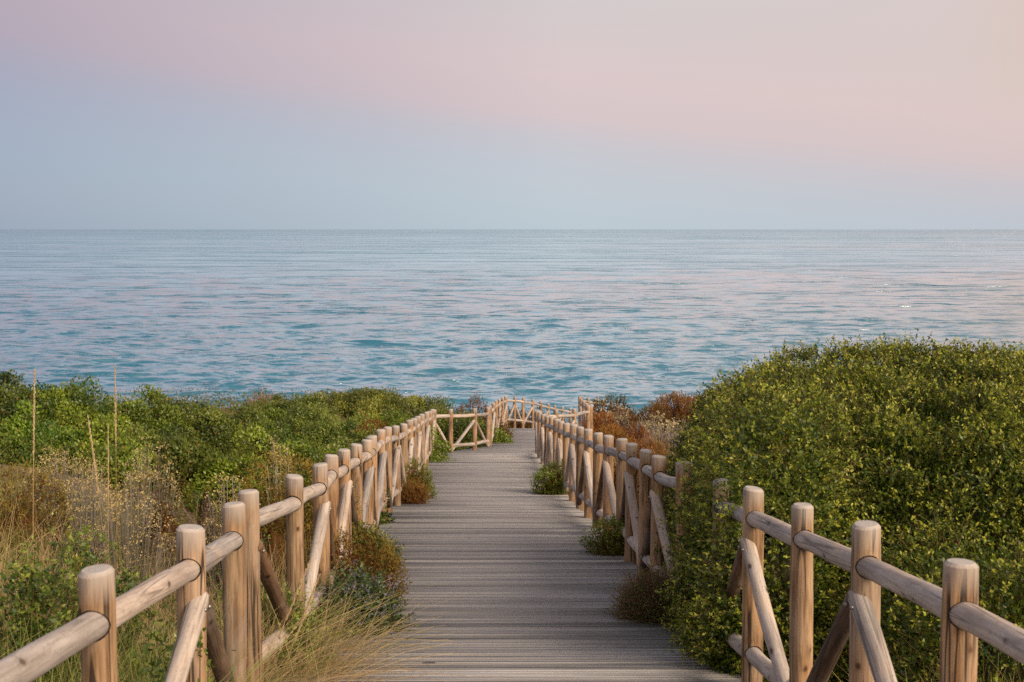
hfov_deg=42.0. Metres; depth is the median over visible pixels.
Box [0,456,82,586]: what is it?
heath shrub
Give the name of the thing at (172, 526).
heath shrub
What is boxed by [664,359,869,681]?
dense bush
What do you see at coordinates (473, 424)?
log fence
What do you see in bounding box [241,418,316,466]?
mastic shrub
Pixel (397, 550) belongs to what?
leafy tuft
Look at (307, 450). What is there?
mastic shrub
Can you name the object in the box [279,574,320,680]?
grass stalk
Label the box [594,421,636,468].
heath shrub
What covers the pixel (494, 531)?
boardwalk
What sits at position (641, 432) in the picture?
heath shrub
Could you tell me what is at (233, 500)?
everlasting plant
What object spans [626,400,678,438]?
heath shrub
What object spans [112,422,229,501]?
mastic shrub
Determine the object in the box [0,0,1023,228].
sky
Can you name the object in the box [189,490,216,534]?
dry shrub
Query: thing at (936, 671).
heath shrub
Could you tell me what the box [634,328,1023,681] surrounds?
dense bush
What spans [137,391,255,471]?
mastic shrub
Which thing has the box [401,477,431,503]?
heath shrub
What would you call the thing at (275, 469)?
everlasting plant
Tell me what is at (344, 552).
heath shrub
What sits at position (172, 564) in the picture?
dry shrub
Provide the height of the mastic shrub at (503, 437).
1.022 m
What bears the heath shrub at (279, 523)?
on the ground at (68, 477)
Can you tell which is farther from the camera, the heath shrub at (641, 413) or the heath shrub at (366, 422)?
the heath shrub at (641, 413)
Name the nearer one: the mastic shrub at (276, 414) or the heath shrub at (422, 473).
the heath shrub at (422, 473)
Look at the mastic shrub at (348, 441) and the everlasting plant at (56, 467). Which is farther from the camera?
the mastic shrub at (348, 441)
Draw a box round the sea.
[0,229,1023,424]
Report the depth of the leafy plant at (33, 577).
5.68 m
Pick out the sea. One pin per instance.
(566, 318)
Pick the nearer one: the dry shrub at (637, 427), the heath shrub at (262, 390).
the dry shrub at (637, 427)
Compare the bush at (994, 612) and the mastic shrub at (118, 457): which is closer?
the bush at (994, 612)
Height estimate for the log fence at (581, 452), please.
4.229 m
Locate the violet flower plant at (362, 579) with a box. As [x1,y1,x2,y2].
[311,559,417,637]
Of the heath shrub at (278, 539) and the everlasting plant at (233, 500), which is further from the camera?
the heath shrub at (278, 539)
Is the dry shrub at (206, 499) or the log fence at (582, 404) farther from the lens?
the log fence at (582, 404)
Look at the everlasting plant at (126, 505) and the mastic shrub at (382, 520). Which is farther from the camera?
the mastic shrub at (382, 520)
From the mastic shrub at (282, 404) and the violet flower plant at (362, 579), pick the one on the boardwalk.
the violet flower plant at (362, 579)
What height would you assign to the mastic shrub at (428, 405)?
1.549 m
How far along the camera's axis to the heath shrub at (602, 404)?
41.27 m
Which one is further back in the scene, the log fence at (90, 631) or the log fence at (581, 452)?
the log fence at (581, 452)
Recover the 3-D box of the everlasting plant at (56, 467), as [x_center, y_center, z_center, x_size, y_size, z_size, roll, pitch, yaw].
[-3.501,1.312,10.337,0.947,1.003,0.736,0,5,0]
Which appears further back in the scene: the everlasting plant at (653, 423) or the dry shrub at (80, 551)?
the everlasting plant at (653, 423)
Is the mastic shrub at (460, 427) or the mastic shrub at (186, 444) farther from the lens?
the mastic shrub at (460, 427)
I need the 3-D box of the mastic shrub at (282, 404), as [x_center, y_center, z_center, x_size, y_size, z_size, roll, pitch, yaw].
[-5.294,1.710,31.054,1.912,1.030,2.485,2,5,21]
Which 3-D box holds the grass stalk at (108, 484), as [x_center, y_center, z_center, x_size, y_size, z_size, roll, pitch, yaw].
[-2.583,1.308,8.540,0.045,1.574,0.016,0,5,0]
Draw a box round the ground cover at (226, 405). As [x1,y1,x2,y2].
[0,383,917,681]
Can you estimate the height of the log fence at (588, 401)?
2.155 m
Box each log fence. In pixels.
[0,501,247,681]
[238,409,435,681]
[435,407,489,451]
[488,396,506,444]
[507,396,571,427]
[534,411,691,592]
[537,405,589,428]
[578,396,592,428]
[581,396,612,411]
[711,478,1023,681]
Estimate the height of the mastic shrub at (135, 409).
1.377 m
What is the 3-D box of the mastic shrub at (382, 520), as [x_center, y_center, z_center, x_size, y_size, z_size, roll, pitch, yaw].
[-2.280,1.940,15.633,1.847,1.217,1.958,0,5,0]
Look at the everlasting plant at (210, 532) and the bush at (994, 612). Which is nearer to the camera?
the bush at (994, 612)
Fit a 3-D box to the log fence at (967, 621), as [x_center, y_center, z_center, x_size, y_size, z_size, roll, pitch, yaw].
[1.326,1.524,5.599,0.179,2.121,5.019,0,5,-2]
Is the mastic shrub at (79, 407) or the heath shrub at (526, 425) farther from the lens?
the heath shrub at (526, 425)
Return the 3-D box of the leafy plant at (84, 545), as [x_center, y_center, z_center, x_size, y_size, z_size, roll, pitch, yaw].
[-2.160,1.568,6.785,0.844,1.472,0.763,0,5,0]
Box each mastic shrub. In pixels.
[0,368,57,439]
[0,399,95,472]
[4,373,134,446]
[41,413,162,490]
[59,382,187,453]
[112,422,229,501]
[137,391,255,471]
[177,422,283,519]
[200,401,281,476]
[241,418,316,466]
[249,392,326,433]
[252,407,301,436]
[259,452,395,525]
[267,437,344,486]
[275,401,376,455]
[297,386,456,430]
[315,428,375,457]
[342,408,443,454]
[390,416,456,462]
[403,400,457,419]
[430,395,485,428]
[436,411,496,450]
[477,422,514,445]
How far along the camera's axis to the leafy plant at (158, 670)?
5.11 m
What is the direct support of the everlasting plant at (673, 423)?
on the ground at (68, 477)
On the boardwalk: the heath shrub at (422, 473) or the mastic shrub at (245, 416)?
the heath shrub at (422, 473)
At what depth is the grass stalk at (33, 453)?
7.47 m
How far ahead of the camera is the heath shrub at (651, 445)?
21.16 m
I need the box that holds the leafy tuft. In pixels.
[351,510,406,572]
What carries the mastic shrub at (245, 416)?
on the ground at (68, 477)
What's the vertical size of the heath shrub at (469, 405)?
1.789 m
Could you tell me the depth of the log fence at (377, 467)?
9.04 m
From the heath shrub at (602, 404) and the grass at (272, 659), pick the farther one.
the heath shrub at (602, 404)
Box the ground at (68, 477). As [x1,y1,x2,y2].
[0,408,614,629]
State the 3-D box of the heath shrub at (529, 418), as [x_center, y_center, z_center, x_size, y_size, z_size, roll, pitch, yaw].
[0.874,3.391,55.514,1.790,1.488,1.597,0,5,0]
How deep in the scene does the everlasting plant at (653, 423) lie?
32.26 m
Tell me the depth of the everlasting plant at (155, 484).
11.61 m
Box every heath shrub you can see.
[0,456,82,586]
[114,448,214,580]
[158,474,266,624]
[214,445,366,553]
[222,450,312,592]
[247,387,279,406]
[304,519,412,604]
[355,414,386,434]
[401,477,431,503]
[404,457,437,498]
[454,392,502,429]
[485,406,515,437]
[508,405,530,427]
[517,406,545,426]
[529,459,568,494]
[577,513,624,555]
[582,409,623,438]
[590,392,638,427]
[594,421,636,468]
[613,436,668,503]
[614,421,650,447]
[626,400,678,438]
[637,437,674,511]
[647,389,700,429]
[893,643,939,681]
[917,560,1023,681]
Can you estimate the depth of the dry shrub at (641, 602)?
9.16 m
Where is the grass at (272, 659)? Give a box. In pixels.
[0,431,1022,681]
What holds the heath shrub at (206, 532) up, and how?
on the ground at (68, 477)
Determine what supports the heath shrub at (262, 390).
on the ground at (68, 477)
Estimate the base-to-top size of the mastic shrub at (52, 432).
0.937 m
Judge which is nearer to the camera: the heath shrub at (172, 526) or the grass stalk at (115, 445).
the grass stalk at (115, 445)
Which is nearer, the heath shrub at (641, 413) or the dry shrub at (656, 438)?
the dry shrub at (656, 438)
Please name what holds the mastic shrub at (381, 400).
on the ground at (68, 477)
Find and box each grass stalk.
[32,368,35,636]
[87,415,106,563]
[107,424,108,563]
[114,364,117,576]
[264,556,312,670]
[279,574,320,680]
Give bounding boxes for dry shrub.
[36,513,122,600]
[130,490,276,614]
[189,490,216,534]
[598,556,676,626]
[614,418,664,440]
[637,426,671,451]
[658,418,690,455]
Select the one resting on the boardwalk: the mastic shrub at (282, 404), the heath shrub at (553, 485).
the heath shrub at (553, 485)
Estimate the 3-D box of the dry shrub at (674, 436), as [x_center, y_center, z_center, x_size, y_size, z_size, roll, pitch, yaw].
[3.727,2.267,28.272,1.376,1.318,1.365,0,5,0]
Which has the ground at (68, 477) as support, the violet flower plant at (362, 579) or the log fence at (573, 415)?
the log fence at (573, 415)
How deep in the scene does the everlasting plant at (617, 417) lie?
37.25 m
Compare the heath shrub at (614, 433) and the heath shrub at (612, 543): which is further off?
the heath shrub at (614, 433)
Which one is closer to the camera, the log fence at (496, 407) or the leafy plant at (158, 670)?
the leafy plant at (158, 670)
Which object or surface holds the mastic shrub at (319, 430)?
on the ground at (68, 477)
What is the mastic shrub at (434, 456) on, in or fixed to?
on the ground at (68, 477)
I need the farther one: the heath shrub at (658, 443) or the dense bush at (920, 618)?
the heath shrub at (658, 443)
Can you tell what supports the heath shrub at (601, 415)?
on the ground at (68, 477)
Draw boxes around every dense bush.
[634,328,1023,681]
[654,360,887,644]
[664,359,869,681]
[815,504,1023,681]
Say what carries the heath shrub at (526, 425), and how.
on the ground at (68, 477)
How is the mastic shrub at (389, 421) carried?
on the ground at (68, 477)
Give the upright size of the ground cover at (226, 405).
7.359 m
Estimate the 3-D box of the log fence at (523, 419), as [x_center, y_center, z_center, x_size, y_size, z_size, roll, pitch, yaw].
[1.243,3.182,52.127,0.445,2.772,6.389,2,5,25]
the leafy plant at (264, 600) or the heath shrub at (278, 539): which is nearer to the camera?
the leafy plant at (264, 600)
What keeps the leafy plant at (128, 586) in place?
on the ground at (68, 477)
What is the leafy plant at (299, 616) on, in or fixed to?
on the ground at (68, 477)
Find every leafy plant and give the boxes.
[0,535,81,681]
[9,511,150,675]
[63,560,175,681]
[80,605,236,681]
[211,527,309,671]
[261,579,352,677]
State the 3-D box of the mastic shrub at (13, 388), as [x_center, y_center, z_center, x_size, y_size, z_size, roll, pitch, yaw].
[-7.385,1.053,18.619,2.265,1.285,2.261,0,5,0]
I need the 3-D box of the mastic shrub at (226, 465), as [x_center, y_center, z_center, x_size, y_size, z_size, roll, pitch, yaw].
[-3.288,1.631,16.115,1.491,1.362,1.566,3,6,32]
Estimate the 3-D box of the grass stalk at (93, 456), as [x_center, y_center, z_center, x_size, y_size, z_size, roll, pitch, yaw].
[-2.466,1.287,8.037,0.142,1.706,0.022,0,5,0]
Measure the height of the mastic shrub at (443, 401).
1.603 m
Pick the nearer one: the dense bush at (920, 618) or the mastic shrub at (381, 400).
the dense bush at (920, 618)
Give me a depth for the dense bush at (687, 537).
8.41 m
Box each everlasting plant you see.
[0,447,119,545]
[53,460,125,571]
[66,461,178,620]
[113,436,186,547]
[201,472,240,625]
[209,475,260,579]
[259,435,296,502]
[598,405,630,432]
[638,410,671,436]
[652,417,686,457]
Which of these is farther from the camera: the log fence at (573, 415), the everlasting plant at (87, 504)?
the log fence at (573, 415)
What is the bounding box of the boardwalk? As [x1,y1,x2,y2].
[271,428,740,681]
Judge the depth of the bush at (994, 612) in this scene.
6.63 m

